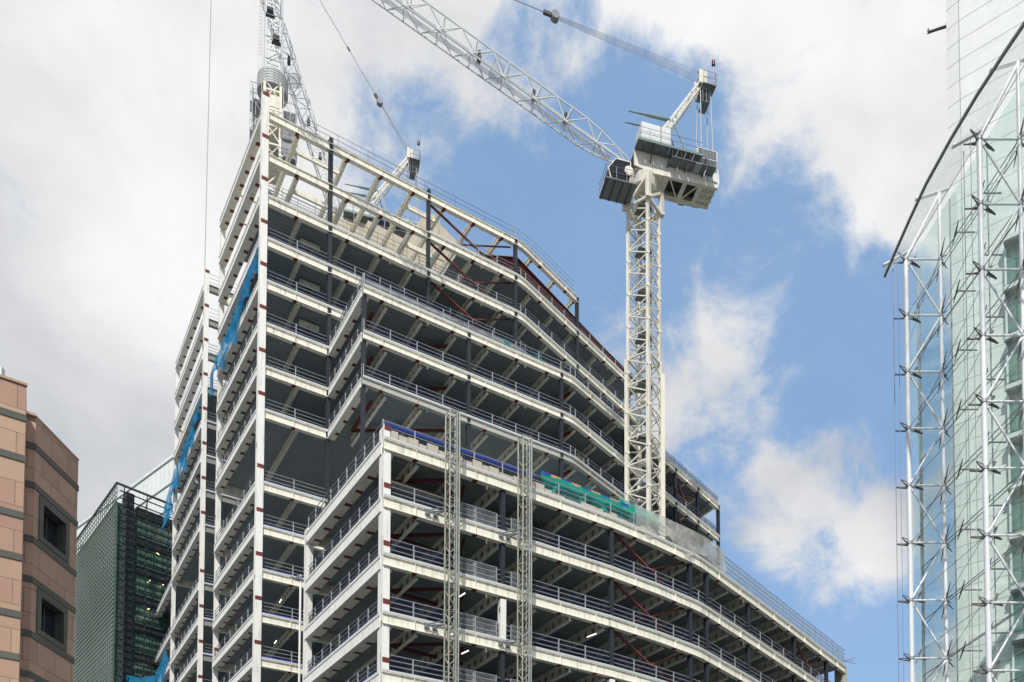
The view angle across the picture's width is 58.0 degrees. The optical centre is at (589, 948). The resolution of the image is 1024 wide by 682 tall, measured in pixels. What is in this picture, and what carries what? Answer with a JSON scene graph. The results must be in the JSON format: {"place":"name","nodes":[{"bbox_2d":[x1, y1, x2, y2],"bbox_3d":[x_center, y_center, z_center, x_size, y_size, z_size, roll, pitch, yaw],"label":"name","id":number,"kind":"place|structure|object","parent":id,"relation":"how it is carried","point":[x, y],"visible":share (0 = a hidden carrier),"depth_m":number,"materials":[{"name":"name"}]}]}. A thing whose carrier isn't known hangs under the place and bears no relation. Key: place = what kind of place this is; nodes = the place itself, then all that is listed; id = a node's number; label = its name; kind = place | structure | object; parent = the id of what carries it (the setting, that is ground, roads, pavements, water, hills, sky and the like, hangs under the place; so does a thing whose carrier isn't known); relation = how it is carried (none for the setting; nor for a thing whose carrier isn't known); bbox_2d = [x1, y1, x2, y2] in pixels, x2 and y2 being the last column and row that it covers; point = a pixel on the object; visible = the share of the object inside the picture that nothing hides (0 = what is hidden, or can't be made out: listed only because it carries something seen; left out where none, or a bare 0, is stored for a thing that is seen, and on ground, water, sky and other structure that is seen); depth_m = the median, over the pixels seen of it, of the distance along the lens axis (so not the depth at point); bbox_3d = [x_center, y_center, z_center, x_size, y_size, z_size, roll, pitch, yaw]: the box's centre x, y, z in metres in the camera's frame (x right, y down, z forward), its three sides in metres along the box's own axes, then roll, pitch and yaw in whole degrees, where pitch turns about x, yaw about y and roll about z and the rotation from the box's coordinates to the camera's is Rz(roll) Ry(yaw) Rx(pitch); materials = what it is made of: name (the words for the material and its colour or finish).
{"place":"outdoors","nodes":[
{"label":"outdoors","id":0,"kind":"place"},
{"bbox_2d":[0,367,4,374],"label":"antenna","id":1,"kind":"object","parent":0,"point":[2,370],"visible":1,"depth_m":35.58,"materials":[{"name":"white metal"}]},
{"bbox_2d":[0,374,78,681],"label":"granite building","id":2,"kind":"structure","parent":0,"point":[39,485],"depth_m":37.85,"materials":[{"name":"stone"}]},
{"bbox_2d":[36,588,67,651],"bbox_3d":[-23.053,-13.916,39.067,0.495,1.900,2.200,0,-2,0],"label":"window","id":3,"kind":"structure","parent":2,"relation":"in","point":[51,616],"depth_m":39.47,"materials":[{"name":"glass"}]},
{"bbox_2d":[38,495,69,563],"bbox_3d":[-23.053,-17.843,39.232,0.495,1.900,2.200,0,-2,0],"label":"window","id":4,"kind":"structure","parent":2,"relation":"in","point":[53,527],"depth_m":39.61,"materials":[{"name":"glass"}]},
{"bbox_2d":[0,0,956,681],"label":"sky","id":5,"kind":"structure","parent":0,"point":[779,342],"materials":[{"name":"blue"}]},
{"bbox_2d":[882,21,1023,681],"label":"glass screen building","id":6,"kind":"structure","parent":0,"point":[986,534],"depth_m":59.64,"materials":[{"name":"white metal"}]},
{"bbox_2d":[927,0,1023,681],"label":"panelled tower","id":7,"kind":"structure","parent":0,"point":[980,34],"depth_m":76.16,"materials":[{"name":"metal"}]},
{"bbox_2d":[1004,280,1020,333],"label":"window","id":8,"kind":"structure","parent":7,"relation":"in","point":[1014,305],"depth_m":74.53,"materials":[{"name":"teal glass"}]},
{"bbox_2d":[1003,227,1023,285],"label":"window","id":9,"kind":"structure","parent":7,"relation":"in","point":[1011,241],"depth_m":74.70,"materials":[{"name":"teal glass"}]},
{"bbox_2d":[1005,330,1021,383],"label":"window","id":10,"kind":"structure","parent":7,"relation":"in","point":[1016,374],"depth_m":74.39,"materials":[{"name":"teal glass"}]},
{"bbox_2d":[1006,379,1022,432],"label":"window","id":11,"kind":"structure","parent":7,"relation":"in","point":[1013,390],"depth_m":74.17,"materials":[{"name":"teal glass"}]},
{"bbox_2d":[1007,430,1022,482],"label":"window","id":12,"kind":"structure","parent":7,"relation":"in","point":[1013,461],"depth_m":74.04,"materials":[{"name":"teal glass"}]},
{"bbox_2d":[1008,481,1023,532],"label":"window","id":13,"kind":"structure","parent":7,"relation":"in","point":[1016,519],"depth_m":73.88,"materials":[{"name":"teal glass"}]},
{"bbox_2d":[1009,531,1023,582],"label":"window","id":14,"kind":"structure","parent":7,"relation":"in","point":[1016,563],"depth_m":73.72,"materials":[{"name":"teal glass"}]},
{"bbox_2d":[1010,583,1023,632],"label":"window","id":15,"kind":"structure","parent":7,"relation":"in","point":[1016,596],"depth_m":73.58,"materials":[{"name":"teal glass"}]},
{"bbox_2d":[1011,634,1023,681],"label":"window","id":16,"kind":"structure","parent":7,"relation":"in","point":[1017,642],"depth_m":73.41,"materials":[{"name":"teal glass"}]},
{"label":"ground","id":17,"kind":"structure","parent":0,"visible":0},
{"bbox_2d":[73,482,181,681],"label":"glass office","id":18,"kind":"structure","parent":17,"relation":"on","point":[124,564],"depth_m":126.38,"materials":[{"name":"green glass"}]},
{"bbox_2d":[76,454,180,552],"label":"pale glass block","id":19,"kind":"structure","parent":17,"relation":"on","point":[156,481],"depth_m":157.92,"materials":[{"name":"white glass"}]},
{"bbox_2d":[249,0,297,199],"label":"tower crane","id":20,"kind":"object","parent":17,"relation":"on","point":[272,81],"visible":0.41,"depth_m":102.82,"materials":[{"name":"metal"}]},
{"bbox_2d":[290,575,303,681],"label":"rubbish chute pole","id":21,"kind":"object","parent":17,"relation":"on","point":[299,578],"visible":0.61,"depth_m":82.94,"materials":[{"name":"white metal"}]},
{"bbox_2d":[196,0,420,487],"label":"tower crane","id":22,"kind":"object","parent":17,"relation":"on","point":[409,161],"visible":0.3,"depth_m":112.88,"materials":[{"name":"metal"}]},
{"bbox_2d":[424,408,460,681],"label":"hoist mast","id":23,"kind":"object","parent":17,"relation":"on","point":[455,587],"visible":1,"depth_m":63.46,"materials":[{"name":"metal"}]},
{"bbox_2d":[155,90,846,681],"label":"steel frame building","id":24,"kind":"structure","parent":17,"relation":"on","point":[351,338],"depth_m":85.59,"materials":[{"name":"metal"}]},
{"bbox_2d":[126,645,168,681],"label":"debris net","id":25,"kind":"object","parent":24,"relation":"hanging from","point":[158,676],"visible":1,"depth_m":120.93,"materials":[{"name":"blue fabric"}]},
{"bbox_2d":[161,398,200,531],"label":"debris net","id":26,"kind":"object","parent":24,"relation":"hanging from","point":[174,483],"visible":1,"depth_m":113.53,"materials":[{"name":"blue fabric"}]},
{"bbox_2d":[209,243,258,395],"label":"debris net","id":27,"kind":"object","parent":24,"relation":"attached to","point":[231,334],"visible":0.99,"depth_m":88.93,"materials":[{"name":"blue fabric"}]},
{"bbox_2d":[373,467,453,509],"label":"railing","id":28,"kind":"object","parent":24,"relation":"hanging from","point":[410,495],"visible":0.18,"depth_m":66.90,"materials":[{"name":"grey metal"}]},
{"bbox_2d":[385,421,535,478],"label":"barrier","id":29,"kind":"object","parent":24,"relation":"on","point":[429,439],"visible":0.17,"depth_m":66.58,"materials":[{"name":"metal"}]},
{"bbox_2d":[453,555,496,581],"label":"gate","id":30,"kind":"structure","parent":24,"relation":"attached to","point":[477,567],"depth_m":66.10,"materials":[{"name":"grey metal"}]},
{"bbox_2d":[457,612,496,635],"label":"railing","id":31,"kind":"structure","parent":24,"relation":"attached to","point":[475,621],"depth_m":65.98,"materials":[{"name":"grey metal"}]},
{"bbox_2d":[459,668,496,681],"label":"railing","id":32,"kind":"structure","parent":24,"relation":"attached to","point":[474,676],"depth_m":65.77,"materials":[{"name":"grey metal"}]},
{"bbox_2d":[460,502,496,527],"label":"railing","id":33,"kind":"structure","parent":24,"relation":"attached to","point":[475,517],"depth_m":66.43,"materials":[{"name":"grey metal"}]},
{"bbox_2d":[510,625,527,643],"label":"gate","id":34,"kind":"structure","parent":24,"relation":"attached to","point":[519,633],"depth_m":67.88,"materials":[{"name":"grey metal"}]},
{"bbox_2d":[510,571,527,588],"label":"gate","id":35,"kind":"structure","parent":24,"relation":"attached to","point":[511,582],"depth_m":67.91,"materials":[{"name":"grey metal"}]},
{"bbox_2d":[511,518,527,536],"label":"gate","id":36,"kind":"structure","parent":24,"relation":"attached to","point":[519,527],"depth_m":68.16,"materials":[{"name":"grey metal"}]},
{"bbox_2d":[485,516,554,541],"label":"pipe bundle","id":37,"kind":"object","parent":24,"relation":"hanging from","point":[515,528],"visible":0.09,"depth_m":71.55,"materials":[{"name":"grey metal"}]},
{"bbox_2d":[390,430,655,534],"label":"upstand board","id":38,"kind":"object","parent":24,"relation":"on","point":[434,448],"visible":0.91,"depth_m":66.79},
{"bbox_2d":[372,0,719,538],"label":"tower crane","id":39,"kind":"object","parent":24,"relation":"on","point":[653,168],"visible":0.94,"depth_m":84.03,"materials":[{"name":"metal"}]},
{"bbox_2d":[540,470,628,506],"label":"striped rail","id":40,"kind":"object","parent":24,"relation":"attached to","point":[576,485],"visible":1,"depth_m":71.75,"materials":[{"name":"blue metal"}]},
{"bbox_2d":[541,473,629,521],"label":"debris net","id":41,"kind":"object","parent":24,"relation":"attached to","point":[578,488],"visible":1,"depth_m":71.89,"materials":[{"name":"green fabric"}]},
{"bbox_2d":[619,498,653,527],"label":"debris net","id":42,"kind":"object","parent":24,"relation":"attached to","point":[631,507],"visible":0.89,"depth_m":75.02,"materials":[{"name":"green fabric"}]},
{"bbox_2d":[635,504,725,574],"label":"sheet","id":43,"kind":"object","parent":24,"relation":"on","point":[679,534],"visible":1,"depth_m":78.31,"materials":[{"name":"white plastic"}]},
{"bbox_2d":[706,556,845,663],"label":"fence","id":44,"kind":"object","parent":24,"relation":"on","point":[781,608],"visible":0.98,"depth_m":93.63,"materials":[{"name":"grey metal"}]},
{"bbox_2d":[498,434,532,681],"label":"hoist mast","id":45,"kind":"object","parent":17,"relation":"on","point":[528,589],"visible":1,"depth_m":66.67,"materials":[{"name":"metal"}]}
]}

